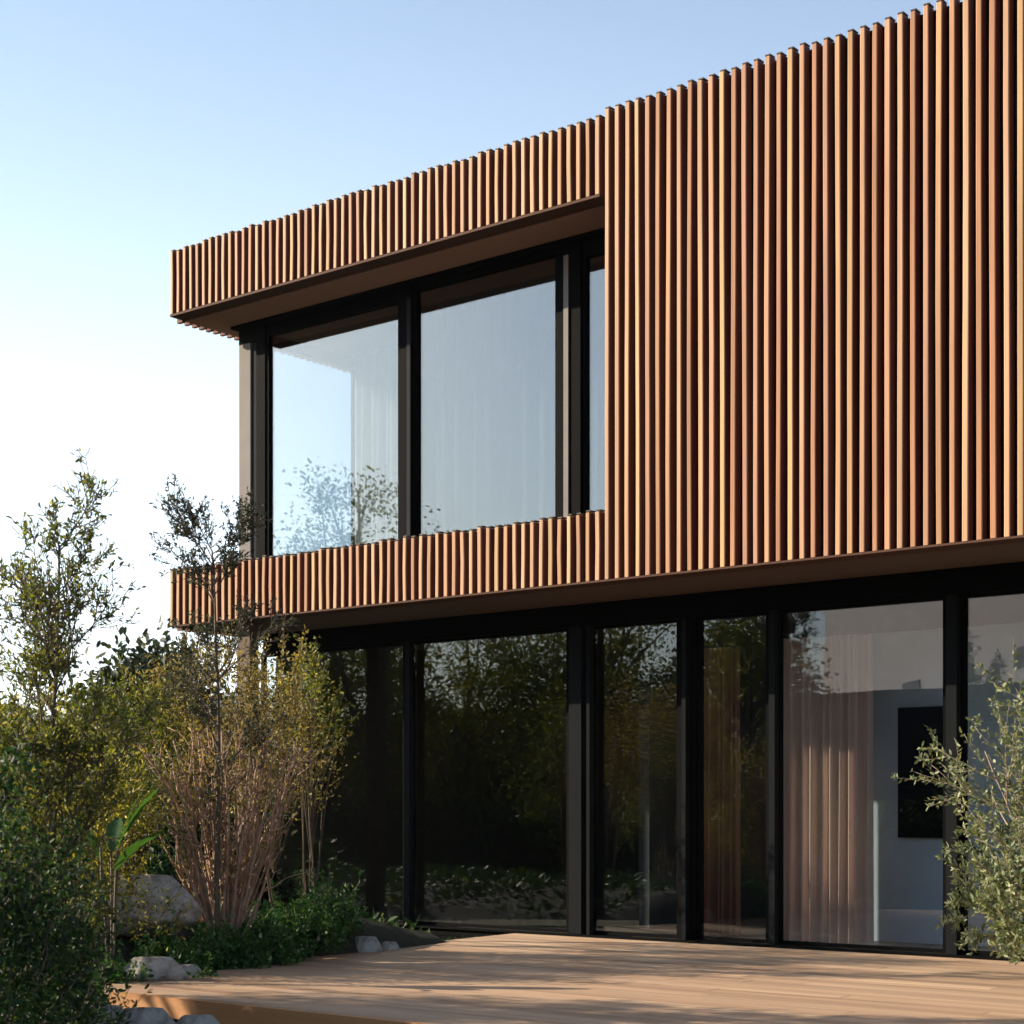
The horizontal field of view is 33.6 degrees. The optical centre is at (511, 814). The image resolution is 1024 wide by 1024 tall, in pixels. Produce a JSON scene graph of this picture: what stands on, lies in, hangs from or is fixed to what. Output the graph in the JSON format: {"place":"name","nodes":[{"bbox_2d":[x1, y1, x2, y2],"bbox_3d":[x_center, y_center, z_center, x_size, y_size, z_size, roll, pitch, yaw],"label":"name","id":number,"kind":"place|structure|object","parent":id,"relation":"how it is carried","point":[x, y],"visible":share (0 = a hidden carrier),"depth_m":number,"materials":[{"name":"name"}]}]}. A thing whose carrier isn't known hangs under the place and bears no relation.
{"place":"outdoors","nodes":[
{"label":"outdoors","id":0,"kind":"place"},
{"bbox_2d":[3,690,275,757],"bbox_3d":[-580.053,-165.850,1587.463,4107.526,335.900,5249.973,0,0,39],"label":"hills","id":1,"kind":"structure","parent":0,"point":[194,715],"depth_m":3033.99,"materials":[{"name":"green plant"}]},
{"bbox_2d":[3,852,445,994],"bbox_3d":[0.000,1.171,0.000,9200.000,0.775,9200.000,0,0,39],"label":"ground","id":2,"kind":"structure","parent":0,"point":[399,936],"depth_m":13.84,"materials":[{"name":"soil"}]},
{"bbox_2d":[0,673,70,819],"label":"broad tree","id":3,"kind":"object","parent":2,"relation":"on","point":[59,704],"visible":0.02,"depth_m":29.48,"materials":[{"name":"green plant"}]},
{"bbox_2d":[0,844,113,1023],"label":"dark bush","id":4,"kind":"object","parent":2,"relation":"on","point":[63,899],"visible":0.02,"depth_m":9.22,"materials":[{"name":"green plant"}]},
{"bbox_2d":[0,732,123,1023],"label":"dark bush","id":5,"kind":"object","parent":2,"relation":"on","point":[16,899],"visible":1,"depth_m":7.68,"materials":[{"name":"green plant"}]},
{"bbox_2d":[0,684,136,911],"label":"shrub","id":6,"kind":"object","parent":2,"relation":"on","point":[35,705],"visible":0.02,"depth_m":12.32,"materials":[{"name":"green plant"}]},
{"bbox_2d":[3,770,136,1007],"bbox_3d":[-2.666,0.657,9.561,0.999,1.821,0.932,0,0,39],"label":"shrub","id":7,"kind":"object","parent":2,"relation":"on","point":[48,832],"visible":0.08,"depth_m":9.55,"materials":[{"name":"green plant"}]},
{"bbox_2d":[0,800,152,1023],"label":"dark bush","id":8,"kind":"object","parent":2,"relation":"on","point":[70,979],"visible":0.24,"depth_m":8.24,"materials":[{"name":"green plant"}]},
{"bbox_2d":[1,795,176,878],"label":"shrub","id":9,"kind":"object","parent":2,"relation":"on","point":[104,833],"depth_m":18.46,"materials":[{"name":"green plant"}]},
{"bbox_2d":[0,447,180,988],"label":"slender tree","id":10,"kind":"object","parent":2,"relation":"on","point":[53,741],"visible":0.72,"depth_m":9.54,"materials":[{"name":"green plant"}]},
{"bbox_2d":[0,723,193,954],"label":"shrub","id":11,"kind":"object","parent":2,"relation":"on","point":[123,812],"visible":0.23,"depth_m":11.67,"materials":[{"name":"green plant"}]},
{"bbox_2d":[75,1005,123,1023],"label":"boulder","id":12,"kind":"object","parent":2,"relation":"on","point":[113,1013],"visible":0.16,"depth_m":9.42,"materials":[{"name":"stone"}]},
{"bbox_2d":[69,789,163,1001],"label":"broad leaved plant","id":13,"kind":"object","parent":2,"relation":"on","point":[115,826],"visible":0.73,"depth_m":11.09,"materials":[{"name":"green plant"}]},
{"bbox_2d":[83,921,161,1002],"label":"ground cover plant","id":14,"kind":"object","parent":2,"relation":"on","point":[118,974],"visible":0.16,"depth_m":11.11,"materials":[{"name":"green plant"}]},
{"bbox_2d":[56,655,225,873],"bbox_3d":[-2.972,-0.202,13.395,1.643,2.157,1.309,0,0,39],"label":"shrub","id":15,"kind":"object","parent":2,"relation":"on","point":[158,716],"visible":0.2,"depth_m":13.26,"materials":[{"name":"green plant"}]},
{"bbox_2d":[83,874,202,937],"bbox_3d":[-2.628,0.649,12.020,0.901,0.460,0.613,0,0,2],"label":"boulder","id":16,"kind":"object","parent":2,"relation":"on","point":[194,911],"visible":0.54,"depth_m":11.80,"materials":[{"name":"stone"}]},
{"bbox_2d":[115,1007,175,1023],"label":"boulder","id":17,"kind":"object","parent":2,"relation":"on","point":[150,1015],"visible":0.78,"depth_m":9.27,"materials":[{"name":"stone"}]},
{"bbox_2d":[38,614,260,852],"bbox_3d":[-5.602,-0.896,26.010,3.962,4.299,3.920,0,0,39],"label":"round tree","id":18,"kind":"object","parent":2,"relation":"on","point":[156,649],"visible":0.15,"depth_m":25.67,"materials":[{"name":"green plant"}]},
{"bbox_2d":[72,745,259,893],"bbox_3d":[-3.774,0.208,18.329,2.217,1.963,2.673,0,0,-7],"label":"shrub","id":19,"kind":"object","parent":2,"relation":"on","point":[160,867],"visible":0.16,"depth_m":17.83,"materials":[{"name":"green plant"}]},
{"bbox_2d":[123,907,218,977],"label":"ground cover plant","id":20,"kind":"object","parent":2,"relation":"on","point":[176,951],"visible":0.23,"depth_m":11.68,"materials":[{"name":"green plant"}]},
{"bbox_2d":[176,1015,219,1023],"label":"boulder","id":21,"kind":"object","parent":2,"relation":"on","point":[197,1019],"visible":1,"depth_m":9.25,"materials":[{"name":"stone"}]},
{"bbox_2d":[116,618,303,873],"bbox_3d":[-2.411,-0.316,13.562,1.477,2.415,1.743,0,0,-10],"label":"shrub","id":22,"kind":"object","parent":2,"relation":"on","point":[249,683],"visible":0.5,"depth_m":13.38,"materials":[{"name":"green plant"}]},
{"bbox_2d":[93,708,330,939],"bbox_3d":[-2.100,0.121,12.528,1.511,1.846,1.433,0,0,39],"label":"bare stemmed shrub","id":23,"kind":"object","parent":2,"relation":"on","point":[236,890],"visible":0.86,"depth_m":12.39,"materials":[{"name":"brown plant"}]},
{"bbox_2d":[149,473,299,968],"bbox_3d":[-2.089,-0.614,12.329,1.100,3.687,0.881,0,0,-10],"label":"sapling","id":24,"kind":"object","parent":2,"relation":"on","point":[234,555],"visible":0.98,"depth_m":12.27,"materials":[{"name":"green plant"}]},
{"bbox_2d":[159,771,320,911],"bbox_3d":[-3.075,0.374,18.654,2.147,1.977,1.868,0,0,-10],"label":"shrub","id":25,"kind":"object","parent":2,"relation":"on","point":[294,888],"visible":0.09,"depth_m":18.01,"materials":[{"name":"green plant"}]},
{"bbox_2d":[205,744,275,818],"bbox_3d":[-6.203,-0.444,37.950,7.400,3.397,7.174,0,0,39],"label":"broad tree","id":26,"kind":"object","parent":2,"relation":"on","point":[274,775],"depth_m":37.08,"materials":[{"name":"green plant"}]},
{"bbox_2d":[183,898,298,970],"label":"ground cover plant","id":27,"kind":"object","parent":2,"relation":"on","point":[221,945],"visible":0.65,"depth_m":12.10,"materials":[{"name":"green plant"}]},
{"bbox_2d":[195,881,319,964],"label":"ground cover plant","id":28,"kind":"object","parent":2,"relation":"on","point":[284,952],"visible":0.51,"depth_m":12.46,"materials":[{"name":"green plant"}]},
{"bbox_2d":[65,889,476,939],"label":"ground cover","id":29,"kind":"object","parent":2,"relation":"on","point":[393,919],"visible":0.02,"depth_m":14.52,"materials":[{"name":"brown plant"}]},
{"bbox_2d":[205,615,356,902],"bbox_3d":[-2.041,-0.368,14.347,1.473,2.577,1.281,0,0,39],"label":"shrub","id":30,"kind":"object","parent":2,"relation":"on","point":[296,699],"visible":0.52,"depth_m":14.30,"materials":[{"name":"green plant"}]},
{"bbox_2d":[262,869,359,959],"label":"ground cover plant","id":31,"kind":"object","parent":2,"relation":"on","point":[324,925],"visible":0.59,"depth_m":12.88,"materials":[{"name":"green plant"}]},
{"bbox_2d":[269,634,358,897],"bbox_3d":[-1.745,-0.292,14.909,0.766,2.647,0.844,0,0,16],"label":"shrub","id":32,"kind":"object","parent":2,"relation":"on","point":[309,814],"visible":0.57,"depth_m":14.87,"materials":[{"name":"green plant"}]},
{"bbox_2d":[293,856,367,939],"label":"ground cover plant","id":33,"kind":"object","parent":2,"relation":"on","point":[348,918],"visible":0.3,"depth_m":13.41,"materials":[{"name":"green plant"}]},
{"bbox_2d":[382,941,400,949],"bbox_3d":[-0.997,1.114,13.798,0.175,0.167,0.145,0,0,43],"label":"boulder","id":34,"kind":"object","parent":2,"relation":"on","point":[390,945],"visible":0.45,"depth_m":13.76,"materials":[{"name":"stone"}]},
{"bbox_2d":[104,933,1023,1023],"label":"timber deck","id":35,"kind":"structure","parent":2,"relation":"on","point":[515,978],"depth_m":10.77,"materials":[{"name":"brown wood"}]},
{"bbox_2d":[124,956,187,980],"bbox_3d":[-2.389,1.053,11.301,0.470,0.220,0.275,0,0,2],"label":"boulder","id":36,"kind":"object","parent":35,"relation":"on","point":[167,968],"visible":0.73,"depth_m":11.21,"materials":[{"name":"stone"}]},
{"bbox_2d":[180,964,202,976],"bbox_3d":[-2.215,1.090,11.553,0.239,0.140,0.167,0,0,2],"label":"boulder","id":37,"kind":"object","parent":35,"relation":"on","point":[191,969],"visible":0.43,"depth_m":11.50,"materials":[{"name":"stone"}]},
{"bbox_2d":[354,936,383,952],"bbox_3d":[-1.177,1.103,13.595,0.282,0.259,0.237,0,0,43],"label":"boulder","id":38,"kind":"object","parent":35,"relation":"on","point":[367,943],"visible":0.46,"depth_m":13.53,"materials":[{"name":"stone"}]},
{"bbox_2d":[170,0,1023,961],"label":"house","id":39,"kind":"structure","parent":2,"relation":"on","point":[812,258],"depth_m":14.23,"materials":[{"name":"brown wood"}]},
{"bbox_2d":[274,336,354,544],"bbox_3d":[-2.206,-3.701,18.285,0.070,2.672,1.520,0,0,39],"label":"side window","id":40,"kind":"structure","parent":39,"relation":"in","point":[280,343],"depth_m":18.69,"materials":[{"name":"black metal"}]},
{"bbox_2d":[266,290,398,557],"bbox_3d":[-1.769,-3.706,16.832,1.873,2.662,0.070,0,0,39],"label":"window","id":41,"kind":"structure","parent":39,"relation":"in","point":[389,299],"depth_m":17.26,"materials":[{"name":"black metal"}]},
{"bbox_2d":[261,642,403,923],"bbox_3d":[-1.839,-0.307,17.375,2.065,2.775,0.060,0,0,39],"label":"sliding door","id":42,"kind":"structure","parent":39,"relation":"in","point":[264,896],"depth_m":17.09,"materials":[{"name":"black metal"}]},
{"bbox_2d":[355,345,397,545],"bbox_3d":[-1.446,-3.681,18.329,0.802,2.652,0.132,0,0,43],"label":"curtain","id":43,"kind":"object","parent":39,"relation":"hanging from","point":[376,446],"visible":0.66,"depth_m":18.35,"materials":[{"name":"white fabric"}]},
{"bbox_2d":[414,249,555,535],"bbox_3d":[-0.241,-3.706,15.605,1.726,2.662,0.070,0,0,39],"label":"window","id":44,"kind":"structure","parent":39,"relation":"in","point":[550,254],"depth_m":16.10,"materials":[{"name":"black metal"}]},
{"bbox_2d":[414,628,567,932],"bbox_3d":[-0.228,-0.307,16.083,1.960,2.775,0.060,0,0,39],"label":"window","id":45,"kind":"structure","parent":39,"relation":"in","point":[562,630],"depth_m":15.86,"materials":[{"name":"black metal"}]},
{"bbox_2d":[436,261,604,533],"bbox_3d":[0.415,-3.681,15.695,3.000,2.652,0.132,0,0,39],"label":"curtain","id":46,"kind":"object","parent":39,"relation":"hanging from","point":[495,378],"visible":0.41,"depth_m":16.12,"materials":[{"name":"white fabric"}]},
{"bbox_2d":[583,236,604,515],"bbox_3d":[1.133,-3.706,14.503,1.259,2.662,0.070,0,0,39],"label":"window","id":47,"kind":"structure","parent":39,"relation":"in","point":[593,248],"depth_m":14.86,"materials":[{"name":"black metal"}]},
{"bbox_2d":[594,619,677,938],"bbox_3d":[1.096,-0.307,15.020,0.958,2.775,0.060,0,0,39],"label":"sliding door","id":48,"kind":"structure","parent":39,"relation":"in","point":[669,621],"depth_m":15.22,"materials":[{"name":"black metal"}]},
{"bbox_2d":[704,646,740,934],"bbox_3d":[1.880,-0.210,15.288,0.424,2.580,0.149,0,0,39],"label":"curtain","id":49,"kind":"object","parent":39,"relation":"hanging from","point":[722,896],"visible":0.93,"depth_m":15.27,"materials":[{"name":"fabric"}]},
{"bbox_2d":[697,611,767,943],"bbox_3d":[1.886,-0.307,14.386,0.701,2.775,0.060,0,0,39],"label":"window","id":50,"kind":"structure","parent":39,"relation":"in","point":[700,620],"depth_m":14.57,"materials":[{"name":"black metal"}]},
{"bbox_2d":[784,633,873,943],"bbox_3d":[2.639,-0.210,14.323,0.850,2.580,0.146,0,0,36],"label":"curtain","id":51,"kind":"object","parent":39,"relation":"hanging from","point":[828,807],"visible":0.92,"depth_m":14.28,"materials":[{"name":"beige fabric"}]},
{"bbox_2d":[778,596,944,952],"bbox_3d":[2.803,-0.307,13.650,1.499,2.775,0.060,0,0,39],"label":"sliding door","id":52,"kind":"structure","parent":39,"relation":"in","point":[781,613],"depth_m":14.03,"materials":[{"name":"black metal"}]},
{"bbox_2d":[961,589,1023,957],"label":"window","id":53,"kind":"structure","parent":39,"relation":"in","point":[964,597],"depth_m":13.08,"materials":[{"name":"black metal"}]},
{"bbox_2d":[0,0,962,714],"label":"sky","id":54,"kind":"structure","parent":0,"point":[133,133],"materials":[{"name":"blue"}]},
{"bbox_3d":[3.714,0.973,11.302,0.500,0.250,0.500,0,0,39],"label":"olive pot","id":55,"kind":"object","parent":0,"visible":0},
{"bbox_2d":[891,636,1023,964],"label":"olive shrub","id":56,"kind":"object","parent":55,"relation":"in","point":[1002,889],"visible":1,"depth_m":11.56,"materials":[{"name":"green plant"}]}
]}

